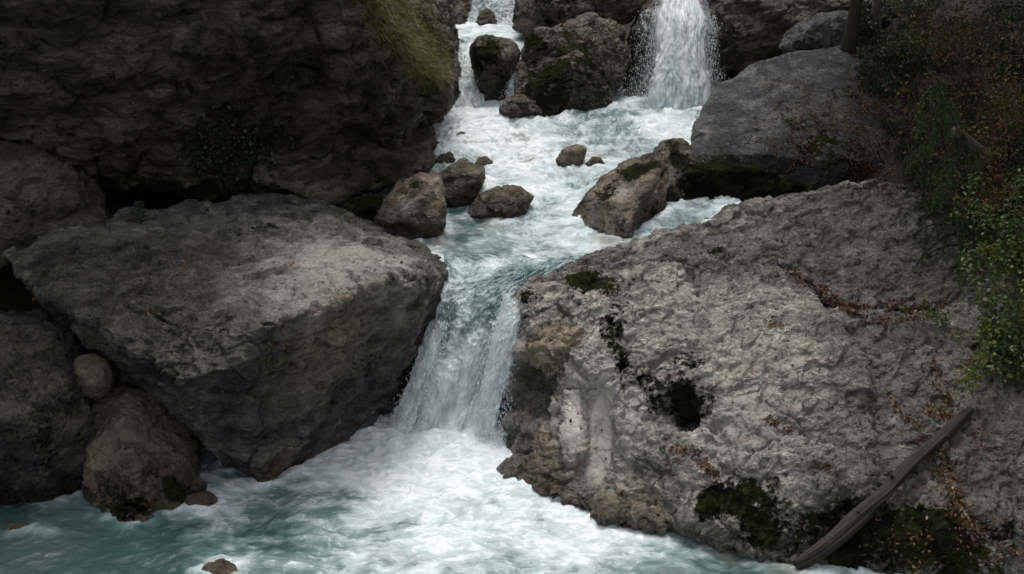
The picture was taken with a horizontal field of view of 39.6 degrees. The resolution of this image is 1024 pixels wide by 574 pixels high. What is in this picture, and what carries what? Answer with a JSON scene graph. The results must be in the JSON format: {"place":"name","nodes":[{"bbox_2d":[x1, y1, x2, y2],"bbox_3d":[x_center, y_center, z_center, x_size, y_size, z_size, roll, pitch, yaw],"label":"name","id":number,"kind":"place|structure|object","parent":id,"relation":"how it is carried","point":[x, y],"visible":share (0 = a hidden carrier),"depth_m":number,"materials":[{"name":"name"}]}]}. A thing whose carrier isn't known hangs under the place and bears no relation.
{"place":"outdoors","nodes":[
{"label":"outdoors","id":0,"kind":"place"},
{"bbox_2d":[0,392,898,573],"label":"water","id":1,"kind":"structure","parent":0,"point":[355,504],"depth_m":17.17,"materials":[{"name":"white liquid"}]},
{"bbox_2d":[7,522,25,528],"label":"stone","id":2,"kind":"object","parent":1,"relation":"in","point":[18,525],"visible":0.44,"depth_m":17.17,"materials":[{"name":"beige stone"}]},
{"bbox_2d":[81,382,200,521],"bbox_3d":[-4.771,2.086,18.483,1.538,1.315,3.072,0,18,0],"label":"boulder","id":3,"kind":"object","parent":1,"relation":"in","point":[142,463],"visible":0.81,"depth_m":17.86,"materials":[{"name":"beige stone"}]},
{"bbox_2d":[74,353,115,399],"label":"boulder","id":4,"kind":"object","parent":3,"relation":"on","point":[96,376],"visible":0.91,"depth_m":18.32,"materials":[{"name":"beige stone"}]},
{"bbox_2d":[188,476,206,493],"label":"stone","id":5,"kind":"object","parent":1,"relation":"in","point":[198,484],"visible":0.84,"depth_m":17.84,"materials":[{"name":"grey stone"}]},
{"bbox_2d":[185,491,217,505],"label":"stone","id":6,"kind":"object","parent":1,"relation":"in","point":[206,498],"visible":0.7,"depth_m":17.69,"materials":[{"name":"beige stone"}]},
{"bbox_2d":[201,558,237,573],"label":"stone","id":7,"kind":"object","parent":1,"relation":"in","point":[221,566],"visible":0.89,"depth_m":16.14,"materials":[{"name":"brown stone"}]},
{"bbox_2d":[372,253,583,455],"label":"waterfall","id":8,"kind":"structure","parent":1,"relation":"on","point":[460,373],"depth_m":19.84,"materials":[{"name":"liquid"}]},
{"bbox_2d":[456,22,524,56],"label":"water","id":9,"kind":"structure","parent":0,"point":[471,30],"depth_m":32.04,"materials":[{"name":"white liquid"}]},
{"bbox_2d":[453,0,472,24],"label":"boulder","id":10,"kind":"object","parent":9,"relation":"in","point":[461,13],"visible":0.23,"depth_m":33.05,"materials":[{"name":"beige stone"}]},
{"bbox_2d":[476,7,496,25],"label":"boulder","id":11,"kind":"object","parent":9,"relation":"in","point":[486,15],"visible":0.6,"depth_m":32.91,"materials":[{"name":"grey stone"}]},
{"bbox_2d":[466,0,514,25],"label":"waterfall","id":12,"kind":"structure","parent":9,"relation":"on","point":[503,12],"depth_m":33.30,"materials":[{"name":"liquid"}]},
{"bbox_2d":[511,0,598,34],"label":"boulder","id":13,"kind":"object","parent":9,"relation":"on","point":[528,16],"visible":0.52,"depth_m":30.32,"materials":[{"name":"stone"}]},
{"bbox_2d":[0,0,1023,384],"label":"ground","id":14,"kind":"structure","parent":0,"point":[16,294],"depth_m":24.06,"materials":[{"name":"brown soil"}]},
{"bbox_2d":[0,306,96,505],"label":"boulder","id":15,"kind":"object","parent":14,"relation":"on","point":[48,431],"visible":0.79,"depth_m":17.77,"materials":[{"name":"grey stone"}]},
{"bbox_2d":[3,191,448,481],"bbox_3d":[-3.528,0.678,20.519,5.323,3.310,6.106,14,23,36],"label":"boulder","id":16,"kind":"object","parent":14,"relation":"on","point":[216,388],"visible":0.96,"depth_m":18.51,"materials":[{"name":"grey stone"}]},
{"bbox_2d":[0,140,112,274],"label":"boulder","id":17,"kind":"object","parent":16,"relation":"on","point":[22,224],"visible":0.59,"depth_m":20.21,"materials":[{"name":"stone"}]},
{"bbox_2d":[25,147,80,221],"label":"bare twigs","id":18,"kind":"object","parent":17,"relation":"on","point":[44,215],"visible":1,"depth_m":20.08,"materials":[{"name":"brown wood"}]},
{"bbox_2d":[128,200,148,224],"bbox_3d":[-5.309,-1.031,20.303,0.366,0.462,0.300,-6,19,-17],"label":"fir seedling","id":19,"kind":"object","parent":16,"relation":"on","point":[137,206],"visible":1,"depth_m":20.25,"materials":[{"name":"green plant"}]},
{"bbox_2d":[265,355,278,373],"bbox_3d":[-2.946,0.945,17.329,0.216,0.270,0.237,-3,18,-10],"label":"fern","id":20,"kind":"object","parent":16,"relation":"attached to","point":[271,359],"visible":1,"depth_m":17.31,"materials":[{"name":"green plant"}]},
{"bbox_2d":[343,193,386,221],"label":"boulder","id":21,"kind":"object","parent":16,"relation":"on","point":[366,206],"visible":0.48,"depth_m":22.22,"materials":[{"name":"stone"}]},
{"bbox_2d":[0,0,461,202],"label":"cliff","id":22,"kind":"structure","parent":14,"relation":"on","point":[124,71],"depth_m":20.69,"materials":[{"name":"stone"}]},
{"bbox_2d":[1,30,46,73],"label":"bare twigs","id":23,"kind":"object","parent":22,"relation":"attached to","point":[3,53],"visible":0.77,"depth_m":18.88,"materials":[{"name":"brown wood"}]},
{"bbox_2d":[146,84,310,185],"bbox_3d":[-4.379,-2.279,21.290,2.490,1.806,1.572,0,18,0],"label":"ivy plant","id":24,"kind":"object","parent":22,"relation":"attached to","point":[208,154],"visible":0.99,"depth_m":21.52,"materials":[{"name":"green plant"}]},
{"bbox_2d":[252,143,435,205],"bbox_3d":[-2.667,-2.073,23.479,4.058,1.102,1.903,-13,22,-35],"label":"rock slab","id":25,"kind":"object","parent":22,"relation":"on","point":[335,178],"visible":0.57,"depth_m":22.60,"materials":[{"name":"stone"}]},
{"bbox_2d":[334,0,460,97],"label":"grass","id":26,"kind":"structure","parent":22,"relation":"on","point":[419,38],"depth_m":22.57,"materials":[{"name":"green plant"}]},
{"bbox_2d":[433,5,468,46],"bbox_3d":[-1.509,-4.905,25.483,1.497,1.438,0.888,0,18,0],"label":"bare shrub","id":27,"kind":"object","parent":22,"relation":"on","point":[452,35],"visible":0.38,"depth_m":25.52,"materials":[{"name":"brown plant"}]},
{"bbox_2d":[32,30,1023,568],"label":"leaf litter","id":28,"kind":"object","parent":14,"relation":"on","point":[894,402],"visible":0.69,"depth_m":18.96,"materials":[{"name":"brown plant"}]},
{"bbox_2d":[572,152,670,237],"bbox_3d":[1.802,-1.503,23.141,1.485,1.099,2.924,4,19,13],"label":"boulder","id":29,"kind":"object","parent":14,"relation":"on","point":[625,198],"visible":0.91,"depth_m":22.56,"materials":[{"name":"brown stone"}]},
{"bbox_2d":[623,0,729,89],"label":"boulder","id":30,"kind":"object","parent":14,"relation":"on","point":[631,39],"visible":0.21,"depth_m":29.67,"materials":[{"name":"stone"}]},
{"bbox_2d":[594,0,647,25],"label":"boulder","id":31,"kind":"object","parent":30,"relation":"on","point":[622,12],"visible":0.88,"depth_m":30.17,"materials":[{"name":"grey stone"}]},
{"bbox_2d":[496,178,1023,573],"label":"boulder","id":32,"kind":"object","parent":14,"relation":"on","point":[636,350],"visible":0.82,"depth_m":18.07,"materials":[{"name":"stone"}]},
{"bbox_2d":[682,157,811,201],"bbox_3d":[3.929,-1.663,24.139,2.242,1.060,1.763,0,18,0],"label":"boulder","id":33,"kind":"object","parent":32,"relation":"on","point":[733,177],"visible":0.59,"depth_m":23.51,"materials":[{"name":"stone"}]},
{"bbox_2d":[792,406,973,570],"bbox_3d":[4.145,2.475,16.538,0.702,1.311,3.882,16,24,41],"label":"driftwood log","id":34,"kind":"object","parent":32,"relation":"on","point":[851,523],"visible":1,"depth_m":16.16,"materials":[{"name":"grey wood"}]},
{"bbox_2d":[931,452,946,466],"bbox_3d":[5.060,2.045,16.910,0.230,0.218,0.187,0,18,0],"label":"plant","id":35,"kind":"object","parent":32,"relation":"on","point":[936,456],"visible":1,"depth_m":16.90,"materials":[{"name":"green plant"}]},
{"bbox_2d":[946,165,1023,307],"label":"leafy shrub","id":36,"kind":"object","parent":32,"relation":"on","point":[1013,253],"visible":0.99,"depth_m":19.42,"materials":[{"name":"green plant"}]},
{"bbox_2d":[690,45,908,190],"bbox_3d":[5.460,-2.981,26.009,3.843,2.444,5.905,15,23,39],"label":"boulder","id":37,"kind":"object","parent":14,"relation":"on","point":[722,127],"visible":0.52,"depth_m":24.79,"materials":[{"name":"grey stone"}]},
{"bbox_2d":[779,10,876,53],"bbox_3d":[6.210,-4.967,28.188,1.931,1.067,1.779,0,18,0],"label":"boulder","id":38,"kind":"object","parent":37,"relation":"on","point":[822,30],"visible":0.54,"depth_m":27.58,"materials":[{"name":"grey stone"}]},
{"bbox_2d":[702,0,903,78],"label":"cliff","id":39,"kind":"structure","parent":14,"relation":"on","point":[752,31],"depth_m":29.28,"materials":[{"name":"stone"}]},
{"bbox_2d":[840,0,862,54],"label":"spruce tree","id":40,"kind":"object","parent":14,"relation":"on","point":[849,41],"visible":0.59,"depth_m":26.63,"materials":[{"name":"brown plant"}]},
{"bbox_2d":[870,0,881,46],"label":"spruce tree","id":41,"kind":"object","parent":14,"relation":"on","point":[876,6],"visible":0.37,"depth_m":28.27,"materials":[{"name":"brown plant"}]},
{"bbox_2d":[866,0,948,28],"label":"dark bush","id":42,"kind":"object","parent":14,"relation":"on","point":[912,9],"visible":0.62,"depth_m":29.17,"materials":[{"name":"green plant"}]},
{"bbox_2d":[858,0,969,89],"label":"dark bush","id":43,"kind":"object","parent":14,"relation":"on","point":[901,51],"visible":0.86,"depth_m":26.77,"materials":[{"name":"green plant"}]},
{"bbox_2d":[852,4,1023,176],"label":"autumn bush","id":44,"kind":"object","parent":14,"relation":"on","point":[1010,106],"visible":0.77,"depth_m":22.45,"materials":[{"name":"brown plant"}]},
{"bbox_2d":[890,10,1023,92],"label":"bare branch","id":45,"kind":"object","parent":44,"relation":"attached to","point":[979,23],"visible":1,"depth_m":21.31,"materials":[{"name":"brown plant"}]},
{"bbox_2d":[933,17,1023,96],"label":"bare branch","id":46,"kind":"object","parent":44,"relation":"attached to","point":[972,61],"visible":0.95,"depth_m":22.22,"materials":[{"name":"brown plant"}]},
{"bbox_2d":[853,1,1023,222],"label":"undergrowth","id":47,"kind":"object","parent":14,"relation":"on","point":[919,170],"visible":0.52,"depth_m":25.46,"materials":[{"name":"green plant"}]},
{"bbox_2d":[865,0,1023,109],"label":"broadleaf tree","id":48,"kind":"object","parent":14,"relation":"on","point":[906,31],"visible":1,"depth_m":21.14,"materials":[{"name":"green plant"}]},
{"bbox_2d":[874,0,1023,99],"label":"autumn bush","id":49,"kind":"object","parent":14,"relation":"on","point":[961,50],"visible":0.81,"depth_m":24.63,"materials":[{"name":"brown plant"}]},
{"bbox_2d":[877,57,1021,157],"bbox_3d":[7.216,-2.885,23.381,2.492,1.948,1.643,9,20,26],"label":"autumn bush","id":50,"kind":"object","parent":14,"relation":"on","point":[929,119],"visible":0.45,"depth_m":23.54,"materials":[{"name":"brown plant"}]},
{"bbox_2d":[899,77,1010,286],"bbox_3d":[6.589,-1.073,20.839,2.235,3.950,2.116,16,24,41],"label":"young spruce","id":51,"kind":"object","parent":14,"relation":"on","point":[936,89],"visible":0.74,"depth_m":20.73,"materials":[{"name":"green plant"}]},
{"bbox_2d":[915,251,1023,397],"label":"leafy shrub","id":52,"kind":"object","parent":14,"relation":"on","point":[1000,326],"visible":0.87,"depth_m":18.07,"materials":[{"name":"green plant"}]},
{"bbox_2d":[949,126,994,167],"bbox_3d":[7.046,-2.149,21.872,0.850,0.728,0.298,-8,20,-24],"label":"broken log","id":53,"kind":"object","parent":14,"relation":"on","point":[976,146],"visible":0.58,"depth_m":21.77,"materials":[{"name":"brown wood"}]},
{"bbox_2d":[926,94,1023,223],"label":"autumn bush","id":54,"kind":"object","parent":14,"relation":"on","point":[995,174],"visible":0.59,"depth_m":21.06,"materials":[{"name":"brown plant"}]},
{"bbox_2d":[959,0,1023,61],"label":"dark bush","id":55,"kind":"object","parent":14,"relation":"on","point":[1009,7],"visible":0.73,"depth_m":24.84,"materials":[{"name":"green plant"}]},
{"bbox_2d":[336,88,740,324],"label":"water","id":56,"kind":"structure","parent":0,"point":[524,151],"depth_m":24.70,"materials":[{"name":"white liquid"}]},
{"bbox_2d":[371,171,447,239],"bbox_3d":[-1.600,-1.355,22.329,1.213,0.994,1.637,0,18,0],"label":"boulder","id":57,"kind":"object","parent":56,"relation":"in","point":[412,207],"visible":0.97,"depth_m":21.77,"materials":[{"name":"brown stone"}]},
{"bbox_2d":[435,152,455,163],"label":"stone","id":58,"kind":"object","parent":56,"relation":"in","point":[447,157],"visible":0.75,"depth_m":24.91,"materials":[{"name":"beige stone"}]},
{"bbox_2d":[439,157,485,206],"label":"boulder","id":59,"kind":"object","parent":56,"relation":"in","point":[463,178],"visible":0.88,"depth_m":23.03,"materials":[{"name":"grey stone"}]},
{"bbox_2d":[452,39,486,107],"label":"waterfall","id":60,"kind":"structure","parent":56,"relation":"on","point":[470,95],"depth_m":28.55,"materials":[{"name":"liquid"}]},
{"bbox_2d":[475,156,492,165],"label":"stone","id":61,"kind":"object","parent":56,"relation":"in","point":[484,160],"visible":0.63,"depth_m":24.74,"materials":[{"name":"beige stone"}]},
{"bbox_2d":[469,34,520,100],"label":"boulder","id":62,"kind":"object","parent":56,"relation":"on","point":[494,60],"visible":0.95,"depth_m":28.18,"materials":[{"name":"stone"}]},
{"bbox_2d":[466,184,533,218],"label":"boulder","id":63,"kind":"object","parent":56,"relation":"in","point":[507,201],"visible":0.98,"depth_m":22.78,"materials":[{"name":"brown stone"}]},
{"bbox_2d":[501,57,521,101],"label":"waterfall","id":64,"kind":"structure","parent":56,"relation":"on","point":[510,90],"depth_m":28.25,"materials":[{"name":"liquid"}]},
{"bbox_2d":[499,94,542,118],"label":"boulder","id":65,"kind":"object","parent":56,"relation":"in","point":[517,106],"visible":0.98,"depth_m":27.20,"materials":[{"name":"grey stone"}]},
{"bbox_2d":[556,144,586,166],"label":"boulder","id":66,"kind":"object","parent":56,"relation":"in","point":[575,154],"visible":0.91,"depth_m":24.75,"materials":[{"name":"beige stone"}]},
{"bbox_2d":[513,12,631,116],"bbox_3d":[1.237,-4.613,29.010,2.430,1.794,3.866,0,18,0],"label":"boulder","id":67,"kind":"object","parent":56,"relation":"on","point":[583,64],"visible":0.79,"depth_m":28.04,"materials":[{"name":"stone"}]},
{"bbox_2d":[520,26,556,64],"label":"boulder","id":68,"kind":"object","parent":67,"relation":"on","point":[539,42],"visible":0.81,"depth_m":28.30,"materials":[{"name":"stone"}]},
{"bbox_2d":[585,156,604,165],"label":"stone","id":69,"kind":"object","parent":56,"relation":"on","point":[593,160],"visible":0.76,"depth_m":24.77,"materials":[{"name":"beige stone"}]},
{"bbox_2d":[624,84,649,96],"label":"boulder","id":70,"kind":"object","parent":56,"relation":"in","point":[634,90],"visible":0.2,"depth_m":28.92,"materials":[{"name":"stone"}]},
{"bbox_2d":[619,0,724,110],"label":"waterfall","id":71,"kind":"structure","parent":56,"relation":"on","point":[681,79],"depth_m":28.22,"materials":[{"name":"liquid"}]},
{"bbox_2d":[653,138,695,201],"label":"boulder","id":72,"kind":"object","parent":56,"relation":"in","point":[676,153],"visible":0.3,"depth_m":23.96,"materials":[{"name":"stone"}]}
]}

